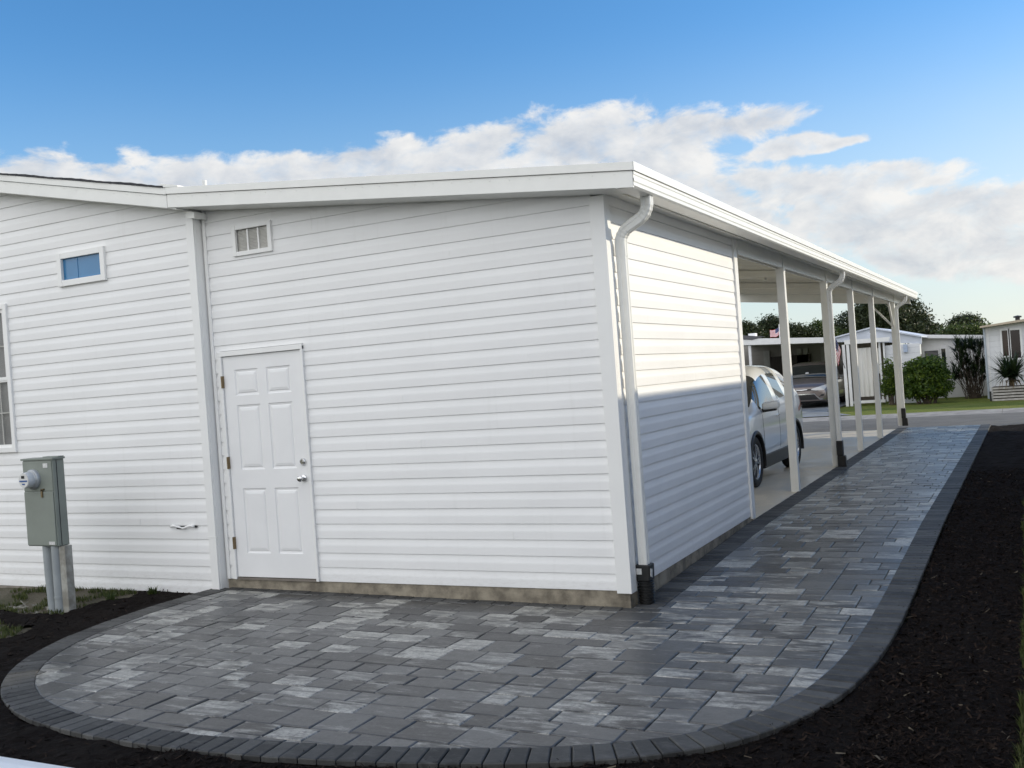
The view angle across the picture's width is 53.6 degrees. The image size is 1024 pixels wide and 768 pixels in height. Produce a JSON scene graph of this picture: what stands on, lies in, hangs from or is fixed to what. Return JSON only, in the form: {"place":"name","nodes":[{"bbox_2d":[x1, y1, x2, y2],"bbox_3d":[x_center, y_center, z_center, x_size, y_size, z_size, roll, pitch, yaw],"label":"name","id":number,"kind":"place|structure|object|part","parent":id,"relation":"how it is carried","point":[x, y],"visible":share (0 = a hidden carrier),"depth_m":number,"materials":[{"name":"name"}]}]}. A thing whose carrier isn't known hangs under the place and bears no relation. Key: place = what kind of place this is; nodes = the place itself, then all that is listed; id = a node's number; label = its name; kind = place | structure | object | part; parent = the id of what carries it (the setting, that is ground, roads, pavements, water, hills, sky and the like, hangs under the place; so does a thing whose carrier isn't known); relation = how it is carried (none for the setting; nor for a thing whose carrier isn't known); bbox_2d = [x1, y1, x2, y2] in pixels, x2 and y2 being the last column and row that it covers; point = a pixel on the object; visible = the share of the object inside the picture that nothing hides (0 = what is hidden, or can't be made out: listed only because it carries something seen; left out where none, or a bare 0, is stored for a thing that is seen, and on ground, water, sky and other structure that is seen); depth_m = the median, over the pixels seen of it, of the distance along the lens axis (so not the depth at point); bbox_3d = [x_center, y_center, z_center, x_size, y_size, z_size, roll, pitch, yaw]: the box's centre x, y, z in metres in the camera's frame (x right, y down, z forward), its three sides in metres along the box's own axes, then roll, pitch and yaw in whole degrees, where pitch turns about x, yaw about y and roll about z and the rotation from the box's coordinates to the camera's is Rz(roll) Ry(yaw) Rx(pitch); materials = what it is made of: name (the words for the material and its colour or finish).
{"place":"outdoors","nodes":[
{"label":"outdoors","id":0,"kind":"place"},
{"bbox_2d":[0,756,70,767],"bbox_3d":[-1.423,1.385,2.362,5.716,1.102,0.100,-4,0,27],"label":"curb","id":1,"kind":"object","parent":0,"point":[6,762],"depth_m":2.15,"materials":[{"name":"white concrete"}]},
{"bbox_2d":[0,587,133,637],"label":"soil","id":2,"kind":"structure","parent":0,"point":[6,596],"depth_m":9.87,"materials":[{"name":"brown soil"}]},
{"bbox_2d":[9,601,47,613],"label":"leaf litter","id":3,"kind":"object","parent":2,"relation":"on","point":[14,607],"visible":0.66,"depth_m":9.44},
{"bbox_2d":[19,455,75,613],"bbox_3d":[-4.223,1.440,9.163,0.453,1.562,0.240,-4,0,27],"label":"meter pedestal","id":4,"kind":"object","parent":2,"relation":"on","point":[42,481],"visible":0.96,"depth_m":9.12,"materials":[{"name":"grey metal"}]},
{"bbox_2d":[0,462,1023,767],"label":"grass","id":5,"kind":"structure","parent":2,"relation":"on","point":[134,592],"depth_m":9.19,"materials":[{"name":"green plant"}]},
{"bbox_2d":[1,424,990,767],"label":"paver path","id":6,"kind":"structure","parent":0,"point":[289,676],"depth_m":6.58,"materials":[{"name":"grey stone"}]},
{"bbox_2d":[0,0,1023,353],"label":"sky","id":7,"kind":"structure","parent":0,"point":[886,137],"materials":[{"name":"blue"}]},
{"bbox_2d":[0,354,1023,767],"bbox_3d":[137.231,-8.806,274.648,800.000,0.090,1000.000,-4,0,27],"label":"ground","id":8,"kind":"structure","parent":0,"point":[717,750],"depth_m":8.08,"materials":[{"name":"black soil"}]},
{"bbox_2d":[105,593,117,599],"bbox_3d":[-3.730,1.976,9.437,0.153,0.100,0.111,-4,0,8],"label":"weed","id":9,"kind":"object","parent":8,"relation":"on","point":[111,596],"visible":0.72,"depth_m":9.43,"materials":[{"name":"green plant"}]},
{"bbox_2d":[0,173,265,593],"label":"mobile home","id":10,"kind":"object","parent":8,"relation":"on","point":[106,384],"visible":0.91,"depth_m":9.88,"materials":[{"name":"white plastic"}]},
{"bbox_2d":[0,303,17,452],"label":"window","id":11,"kind":"structure","parent":10,"relation":"in","point":[12,447],"depth_m":10.55,"materials":[{"name":"white"}]},
{"bbox_2d":[56,246,107,286],"bbox_3d":[-4.251,-1.157,10.015,0.670,0.333,0.038,-4,0,27],"label":"small window","id":12,"kind":"structure","parent":10,"relation":"in","point":[88,265],"depth_m":10.02,"materials":[{"name":"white glass"}]},
{"bbox_2d":[147,586,159,594],"bbox_3d":[-3.379,1.951,9.575,0.171,0.099,0.111,-4,0,1],"label":"weed","id":13,"kind":"object","parent":8,"relation":"on","point":[152,591],"visible":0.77,"depth_m":9.56,"materials":[{"name":"green plant"}]},
{"bbox_2d":[165,161,917,607],"bbox_3d":[3.616,-0.330,17.269,4.472,3.918,20.412,-4,0,27],"label":"carport","id":14,"kind":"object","parent":8,"relation":"on","point":[521,385],"visible":1,"depth_m":8.51,"materials":[{"name":"white plastic"}]},
{"bbox_2d":[218,344,319,581],"bbox_3d":[-2.200,0.725,9.143,0.970,2.103,0.139,-4,0,27],"label":"door","id":15,"kind":"structure","parent":14,"relation":"in","point":[264,395],"depth_m":9.14,"materials":[{"name":"paint"}]},
{"bbox_2d":[742,317,768,337],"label":"tree","id":16,"kind":"object","parent":8,"relation":"on","point":[749,327],"visible":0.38,"depth_m":70.43,"materials":[{"name":"green plant"}]},
{"bbox_2d":[754,309,791,337],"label":"tree","id":17,"kind":"object","parent":8,"relation":"on","point":[771,322],"visible":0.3,"depth_m":71.79,"materials":[{"name":"green plant"}]},
{"bbox_2d":[778,322,821,337],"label":"tree","id":18,"kind":"object","parent":8,"relation":"on","point":[798,330],"visible":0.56,"depth_m":70.24,"materials":[{"name":"green plant"}]},
{"bbox_2d":[803,318,838,336],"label":"tree","id":19,"kind":"object","parent":8,"relation":"on","point":[818,324],"visible":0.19,"depth_m":71.06,"materials":[{"name":"green plant"}]},
{"bbox_2d":[837,327,860,334],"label":"tree","id":20,"kind":"object","parent":8,"relation":"on","point":[844,332],"visible":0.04,"depth_m":74.19,"materials":[{"name":"green plant"}]},
{"bbox_2d":[833,294,943,344],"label":"tree","id":21,"kind":"object","parent":8,"relation":"on","point":[911,319],"visible":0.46,"depth_m":73.31,"materials":[{"name":"green plant"}]},
{"bbox_2d":[803,408,1023,421],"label":"kerb","id":22,"kind":"structure","parent":8,"relation":"on","point":[965,412],"depth_m":28.86,"materials":[{"name":"concrete"}]},
{"bbox_2d":[930,317,990,334],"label":"tree","id":23,"kind":"object","parent":8,"relation":"on","point":[971,329],"visible":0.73,"depth_m":55.46,"materials":[{"name":"green plant"}]},
{"bbox_2d":[944,311,992,325],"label":"tree","id":24,"kind":"object","parent":8,"relation":"on","point":[958,319],"visible":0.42,"depth_m":58.93,"materials":[{"name":"green plant"}]},
{"bbox_2d":[753,429,894,519],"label":"driveway","id":25,"kind":"structure","parent":0,"point":[773,489],"depth_m":15.98,"materials":[{"name":"concrete"}]},
{"bbox_2d":[745,365,803,486],"bbox_3d":[3.117,0.579,15.427,2.254,1.678,4.535,-4,0,27],"label":"suv","id":26,"kind":"object","parent":25,"relation":"on","point":[767,415],"visible":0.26,"depth_m":14.73,"materials":[{"name":"white metal"}]},
{"bbox_3d":[4.021,0.024,15.539,0.165,0.391,0.513,-4,0,27],"label":"side window","id":27,"kind":"part","parent":26,"relation":"part of","materials":[{"name":"blue glass"}]},
{"bbox_3d":[4.340,-0.016,16.200,0.162,0.333,0.451,-4,0,25],"label":"side window","id":28,"kind":"part","parent":26,"relation":"part of","materials":[{"name":"white glass"}]},
{"bbox_2d":[801,401,849,416],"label":"driveway","id":29,"kind":"structure","parent":0,"point":[815,409],"depth_m":35.34,"materials":[{"name":"grey concrete"}]},
{"bbox_2d":[792,361,848,403],"bbox_3d":[11.584,-0.021,38.895,2.264,1.689,4.919,-4,0,27],"label":"minivan","id":30,"kind":"object","parent":29,"relation":"on","point":[809,383],"visible":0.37,"depth_m":37.45,"materials":[{"name":"silver metal"}]},
{"bbox_3d":[12.827,-0.573,39.551,0.147,0.401,1.727,-4,0,25],"label":"side window","id":31,"kind":"part","parent":30,"relation":"part of","materials":[{"name":"black glass"}]},
{"bbox_2d":[803,412,1023,432],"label":"road","id":32,"kind":"structure","parent":0,"point":[1001,419],"depth_m":25.95,"materials":[{"name":"grey asphalt"}]},
{"bbox_2d":[803,396,1023,417],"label":"lawn","id":33,"kind":"structure","parent":0,"point":[956,404],"depth_m":32.59,"materials":[{"name":"green plant"}]},
{"bbox_2d":[743,333,843,375],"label":"neighbour carport","id":34,"kind":"object","parent":33,"relation":"on","point":[760,351],"visible":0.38,"depth_m":46.56,"materials":[{"name":"white metal"}]},
{"bbox_2d":[770,327,779,337],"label":"flag","id":35,"kind":"object","parent":34,"relation":"on","point":[775,333],"visible":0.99,"depth_m":43.16,"materials":[{"name":"fabric"}]},
{"bbox_2d":[835,327,927,406],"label":"porch house","id":36,"kind":"structure","parent":33,"relation":"on","point":[885,350],"depth_m":36.60,"materials":[{"name":"white"}]},
{"bbox_2d":[835,338,844,367],"bbox_3d":[11.820,-1.141,36.686,0.412,1.196,0.124,-4,0,33],"label":"flag","id":37,"kind":"object","parent":36,"relation":"attached to","point":[838,353],"visible":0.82,"depth_m":36.67,"materials":[{"name":"fabric"}]},
{"bbox_2d":[879,357,903,404],"bbox_3d":[13.345,-0.126,35.582,0.905,1.730,0.917,-4,0,-15],"label":"shrub","id":38,"kind":"object","parent":33,"relation":"on","point":[887,387],"visible":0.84,"depth_m":35.54,"materials":[{"name":"green plant"}]},
{"bbox_2d":[902,353,955,403],"bbox_3d":[14.163,-0.179,34.722,1.833,1.730,1.562,-4,0,-5],"label":"shrub","id":39,"kind":"object","parent":33,"relation":"on","point":[927,377],"visible":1,"depth_m":34.36,"materials":[{"name":"green plant"}]},
{"bbox_2d":[947,332,985,398],"bbox_3d":[16.276,-0.703,36.080,1.898,2.453,1.617,-4,0,27],"label":"spiky shrub","id":40,"kind":"object","parent":33,"relation":"on","point":[974,365],"visible":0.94,"depth_m":35.94,"materials":[{"name":"green plant"}]},
{"bbox_2d":[989,385,1023,400],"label":"planter","id":41,"kind":"object","parent":33,"relation":"on","point":[1000,393],"visible":1,"depth_m":33.07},
{"bbox_2d":[987,348,1023,390],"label":"palm plant","id":42,"kind":"object","parent":41,"relation":"in","point":[1009,369],"visible":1,"depth_m":33.09,"materials":[{"name":"green plant"}]},
{"bbox_2d":[921,335,987,397],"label":"house","id":43,"kind":"structure","parent":0,"point":[935,345],"depth_m":37.83,"materials":[{"name":"white plastic"}]},
{"bbox_2d":[923,349,939,359],"bbox_3d":[15.776,-0.881,38.092,0.600,0.860,0.046,-4,0,27],"label":"window","id":44,"kind":"structure","parent":43,"relation":"in","point":[935,352],"depth_m":38.08,"materials":[{"name":"white glass"}]},
{"bbox_2d":[939,347,948,368],"bbox_3d":[16.156,-0.817,37.900,0.265,1.135,0.046,-4,0,27],"label":"window","id":45,"kind":"structure","parent":43,"relation":"in","point":[943,350],"depth_m":37.90,"materials":[{"name":"white glass"}]},
{"bbox_2d":[980,315,1023,398],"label":"corner house","id":46,"kind":"structure","parent":0,"point":[1000,337],"depth_m":34.75,"materials":[{"name":"white plastic"}]},
{"bbox_2d":[999,328,1010,357],"bbox_3d":[16.882,-1.396,34.698,0.296,0.993,0.046,-4,0,27],"label":"window","id":47,"kind":"structure","parent":46,"relation":"in","point":[1004,335],"depth_m":34.71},
{"bbox_2d":[1008,328,1022,359],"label":"window","id":48,"kind":"structure","parent":46,"relation":"in","point":[1015,338],"depth_m":34.55,"materials":[{"name":"brown"}]}
]}

